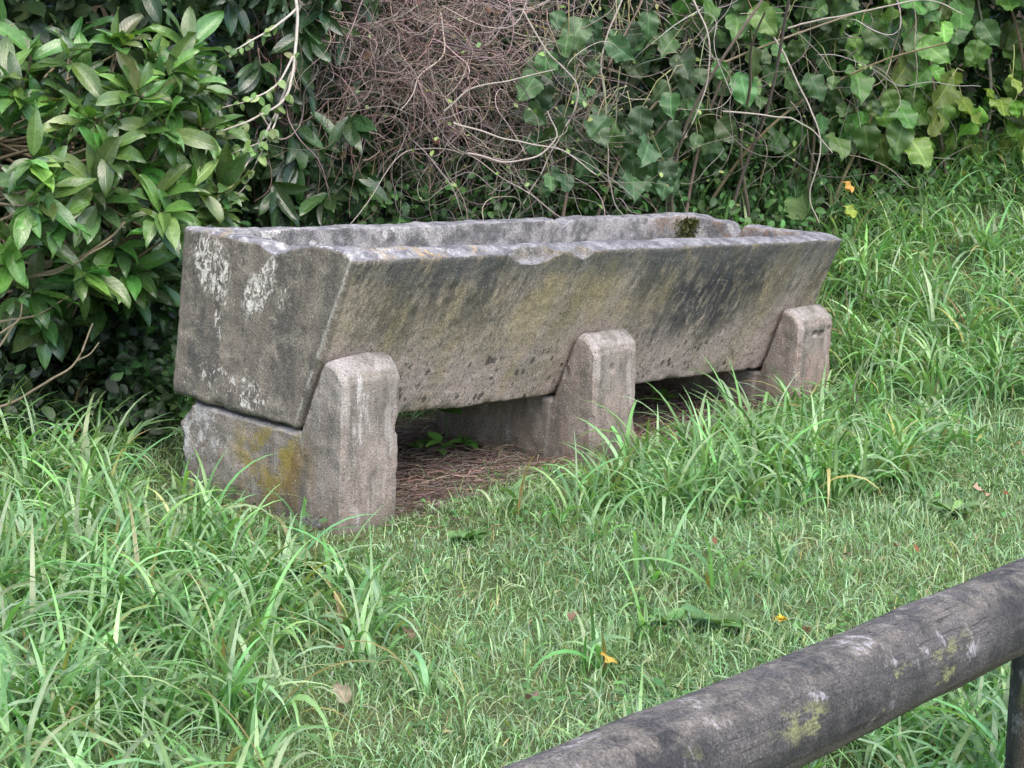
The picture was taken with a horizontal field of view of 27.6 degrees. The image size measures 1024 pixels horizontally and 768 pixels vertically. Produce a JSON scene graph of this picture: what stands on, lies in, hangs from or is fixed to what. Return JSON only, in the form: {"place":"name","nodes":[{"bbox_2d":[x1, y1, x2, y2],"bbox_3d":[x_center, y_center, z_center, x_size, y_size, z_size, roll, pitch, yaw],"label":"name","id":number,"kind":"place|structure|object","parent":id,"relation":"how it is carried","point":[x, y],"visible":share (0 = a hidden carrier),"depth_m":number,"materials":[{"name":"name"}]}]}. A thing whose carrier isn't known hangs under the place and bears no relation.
{"place":"outdoors","nodes":[
{"label":"outdoors","id":0,"kind":"place"},
{"bbox_2d":[0,0,1023,767],"bbox_3d":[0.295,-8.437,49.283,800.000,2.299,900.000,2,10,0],"label":"ground","id":1,"kind":"structure","parent":0,"point":[494,582],"depth_m":5.47,"materials":[{"name":"green plant"}]},
{"bbox_2d":[4,659,30,680],"bbox_3d":[-1.104,0.649,4.600,0.157,0.076,0.103,2,10,0],"label":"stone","id":2,"kind":"object","parent":1,"relation":"on","point":[16,669],"visible":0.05,"depth_m":4.57,"materials":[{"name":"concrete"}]},
{"bbox_2d":[0,0,261,407],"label":"leafy shrub","id":3,"kind":"object","parent":1,"relation":"on","point":[86,264],"visible":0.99,"depth_m":6.37,"materials":[{"name":"green plant"}]},
{"bbox_2d":[214,0,299,208],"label":"arching vine","id":4,"kind":"object","parent":3,"relation":"attached to","point":[272,135],"visible":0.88,"depth_m":6.71,"materials":[{"name":"green plant"}]},
{"bbox_2d":[107,0,388,226],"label":"drooping shrub","id":5,"kind":"object","parent":1,"relation":"on","point":[275,205],"visible":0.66,"depth_m":7.36,"materials":[{"name":"green plant"}]},
{"bbox_2d":[181,352,399,534],"bbox_3d":[-0.657,0.292,6.067,0.682,0.842,0.246,10,13,38],"label":"trough support","id":6,"kind":"object","parent":1,"relation":"on","point":[333,460],"visible":0.45,"depth_m":5.85,"materials":[{"name":"stone"}]},
{"bbox_2d":[260,541,349,582],"bbox_3d":[-0.543,0.464,5.412,0.242,0.076,0.235,2,10,0],"label":"weed rosette","id":7,"kind":"object","parent":1,"relation":"on","point":[295,549],"visible":0.4,"depth_m":5.43,"materials":[{"name":"green plant"}]},
{"bbox_2d":[300,515,310,579],"bbox_3d":[-0.526,0.440,5.293,0.028,0.221,0.028,2,10,0],"label":"dandelion","id":8,"kind":"object","parent":1,"relation":"on","point":[305,519],"visible":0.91,"depth_m":5.28,"materials":[{"name":"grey plant"}]},
{"bbox_2d":[310,518,320,598],"bbox_3d":[-0.498,0.447,5.264,0.028,0.225,0.028,2,10,0],"label":"dandelion","id":9,"kind":"object","parent":1,"relation":"on","point":[314,521],"visible":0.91,"depth_m":5.25,"materials":[{"name":"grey plant"}]},
{"bbox_2d":[333,681,351,702],"bbox_3d":[-0.363,0.655,4.433,0.039,0.031,0.060,-17,54,-24],"label":"fallen leaf","id":10,"kind":"object","parent":1,"relation":"on","point":[339,690],"visible":0.94,"depth_m":4.43,"materials":[{"name":"beige plant"}]},
{"bbox_2d":[402,627,414,638],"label":"fallen leaf","id":11,"kind":"object","parent":1,"relation":"on","point":[410,636],"visible":0.96,"depth_m":4.88,"materials":[{"name":"brown plant"}]},
{"bbox_2d":[407,438,430,452],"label":"seedling","id":12,"kind":"object","parent":1,"relation":"on","point":[418,444],"visible":0.93,"depth_m":6.78,"materials":[{"name":"green plant"}]},
{"bbox_2d":[426,431,455,455],"bbox_3d":[-0.234,0.201,6.745,0.110,0.080,0.078,11,14,42],"label":"seedling","id":13,"kind":"object","parent":1,"relation":"on","point":[436,437],"visible":1,"depth_m":6.74,"materials":[{"name":"green plant"}]},
{"bbox_2d":[438,408,461,442],"bbox_3d":[-0.220,0.136,6.889,0.108,0.143,0.095,2,10,0],"label":"seedling","id":14,"kind":"object","parent":1,"relation":"on","point":[454,410],"visible":0.49,"depth_m":6.87,"materials":[{"name":"green plant"}]},
{"bbox_2d":[218,0,697,226],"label":"dead twig thicket","id":15,"kind":"object","parent":1,"relation":"on","point":[456,58],"visible":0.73,"depth_m":7.86,"materials":[{"name":"brown plant"}]},
{"bbox_2d":[447,434,478,448],"bbox_3d":[-0.161,0.195,6.842,0.105,0.050,0.092,2,10,0],"label":"seedling","id":16,"kind":"object","parent":1,"relation":"on","point":[470,443],"visible":1,"depth_m":6.83,"materials":[{"name":"green plant"}]},
{"bbox_2d":[445,527,492,546],"bbox_3d":[-0.117,0.418,5.752,0.134,0.055,0.134,2,10,0],"label":"weed rosette","id":17,"kind":"object","parent":1,"relation":"on","point":[469,535],"visible":0.94,"depth_m":5.73,"materials":[{"name":"green plant"}]},
{"bbox_2d":[0,0,1023,767],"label":"long grass","id":18,"kind":"structure","parent":1,"relation":"on","point":[64,700],"depth_m":5.53,"materials":[{"name":"green plant"}]},
{"bbox_2d":[843,181,854,192],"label":"caught leaf","id":19,"kind":"object","parent":18,"relation":"on","point":[848,187],"visible":1,"depth_m":8.74,"materials":[{"name":"orange plant"}]},
{"bbox_2d":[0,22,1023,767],"bbox_3d":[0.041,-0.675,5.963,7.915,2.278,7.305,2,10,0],"label":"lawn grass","id":20,"kind":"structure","parent":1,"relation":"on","point":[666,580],"depth_m":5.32,"materials":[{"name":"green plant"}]},
{"bbox_2d":[0,0,1023,454],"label":"undergrowth","id":21,"kind":"object","parent":1,"relation":"on","point":[124,358],"visible":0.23,"depth_m":8.22,"materials":[{"name":"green plant"}]},
{"bbox_2d":[784,187,812,220],"bbox_3d":[1.217,-0.754,8.735,0.146,0.184,0.088,-24,-47,40],"label":"caught leaf","id":22,"kind":"object","parent":21,"relation":"on","point":[800,206],"visible":0.96,"depth_m":8.76,"materials":[{"name":"green plant"}]},
{"bbox_2d":[844,205,857,218],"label":"caught leaf","id":23,"kind":"object","parent":21,"relation":"attached to","point":[852,212],"visible":0.93,"depth_m":8.75,"materials":[{"name":"yellow plant"}]},
{"bbox_2d":[2,262,1023,767],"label":"clover cover","id":24,"kind":"object","parent":1,"relation":"on","point":[642,598],"visible":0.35,"depth_m":5.36,"materials":[{"name":"green plant"}]},
{"bbox_2d":[182,381,846,529],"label":"straw litter","id":25,"kind":"object","parent":1,"relation":"on","point":[443,465],"visible":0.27,"depth_m":6.69,"materials":[{"name":"brown plant"}]},
{"bbox_2d":[525,691,537,698],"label":"fallen leaf","id":26,"kind":"object","parent":1,"relation":"on","point":[528,696],"visible":1,"depth_m":4.47,"materials":[{"name":"brown plant"}]},
{"bbox_2d":[436,329,636,463],"bbox_3d":[0.069,0.182,6.945,0.685,0.797,0.247,10,13,38],"label":"trough support","id":27,"kind":"object","parent":1,"relation":"on","point":[600,367],"visible":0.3,"depth_m":6.72,"materials":[{"name":"stone"}]},
{"bbox_2d":[567,611,580,620],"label":"fallen leaf","id":28,"kind":"object","parent":1,"relation":"on","point":[570,616],"visible":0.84,"depth_m":5.05,"materials":[{"name":"brown plant"}]},
{"bbox_2d":[596,652,616,662],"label":"fallen leaf","id":29,"kind":"object","parent":1,"relation":"on","point":[611,659],"visible":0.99,"depth_m":4.76,"materials":[{"name":"yellow plant"}]},
{"bbox_2d":[250,0,980,224],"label":"wiry vine","id":30,"kind":"object","parent":1,"relation":"on","point":[551,146],"visible":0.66,"depth_m":8.14,"materials":[{"name":"brown plant"}]},
{"bbox_2d":[639,603,688,633],"bbox_3d":[0.371,0.575,5.126,0.135,0.063,0.154,2,10,0],"label":"weed rosette","id":31,"kind":"object","parent":1,"relation":"on","point":[670,610],"visible":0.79,"depth_m":5.14,"materials":[{"name":"green plant"}]},
{"bbox_2d":[651,388,678,405],"bbox_3d":[0.568,0.052,7.663,0.094,0.067,0.101,10,13,39],"label":"seedling","id":32,"kind":"object","parent":1,"relation":"on","point":[663,391],"visible":0.84,"depth_m":7.65,"materials":[{"name":"green plant"}]},
{"bbox_2d":[510,0,865,216],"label":"broadleaf shrub","id":33,"kind":"object","parent":1,"relation":"on","point":[640,169],"visible":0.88,"depth_m":8.20,"materials":[{"name":"green plant"}]},
{"bbox_2d":[681,604,757,627],"bbox_3d":[0.504,0.562,5.098,0.191,0.062,0.210,2,10,0],"label":"weed rosette","id":34,"kind":"object","parent":1,"relation":"on","point":[730,620],"visible":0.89,"depth_m":5.09,"materials":[{"name":"green plant"}]},
{"bbox_2d":[658,304,831,404],"bbox_3d":[0.846,0.054,7.884,0.687,0.774,0.246,10,13,38],"label":"trough support","id":35,"kind":"object","parent":1,"relation":"on","point":[799,348],"visible":0.25,"depth_m":7.63,"materials":[{"name":"stone"}]},
{"bbox_2d":[173,212,841,427],"bbox_3d":[0.105,-0.263,6.910,0.696,0.530,2.620,13,13,38],"label":"water trough","id":36,"kind":"object","parent":35,"relation":"on","point":[273,321],"visible":0.93,"depth_m":6.32,"materials":[{"name":"stone"}]},
{"bbox_2d":[501,558,1023,767],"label":"log fence","id":37,"kind":"object","parent":1,"relation":"on","point":[802,707],"visible":1,"depth_m":2.79,"materials":[{"name":"grey wood"}]},
{"bbox_2d":[775,614,787,631],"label":"dandelion","id":38,"kind":"object","parent":1,"relation":"on","point":[780,618],"visible":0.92,"depth_m":5.00,"materials":[{"name":"yellow plant"}]},
{"bbox_2d":[802,624,810,639],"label":"dandelion","id":39,"kind":"object","parent":1,"relation":"on","point":[804,628],"visible":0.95,"depth_m":4.97,"materials":[{"name":"grey plant"}]},
{"bbox_2d":[670,0,947,220],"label":"broadleaf shrub","id":40,"kind":"object","parent":1,"relation":"on","point":[767,23],"visible":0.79,"depth_m":8.71,"materials":[{"name":"green plant"}]},
{"bbox_2d":[845,289,849,360],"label":"plantain stalk","id":41,"kind":"object","parent":1,"relation":"on","point":[846,291],"visible":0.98,"depth_m":7.89,"materials":[{"name":"green plant"}]},
{"bbox_2d":[856,395,861,429],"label":"plantain stalk","id":42,"kind":"object","parent":1,"relation":"on","point":[857,399],"visible":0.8,"depth_m":7.07,"materials":[{"name":"green plant"}]},
{"bbox_2d":[836,0,1023,186],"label":"broadleaf shrub","id":43,"kind":"object","parent":1,"relation":"on","point":[953,32],"visible":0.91,"depth_m":8.98,"materials":[{"name":"green plant"}]},
{"bbox_2d":[932,497,979,517],"bbox_3d":[1.281,0.357,6.066,0.146,0.048,0.129,10,13,37],"label":"weed rosette","id":44,"kind":"object","parent":1,"relation":"on","point":[961,507],"visible":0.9,"depth_m":6.07,"materials":[{"name":"green plant"}]},
{"bbox_2d":[972,482,990,495],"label":"fallen leaf","id":45,"kind":"object","parent":1,"relation":"on","point":[982,490],"visible":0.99,"depth_m":6.18,"materials":[{"name":"beige plant"}]}
]}

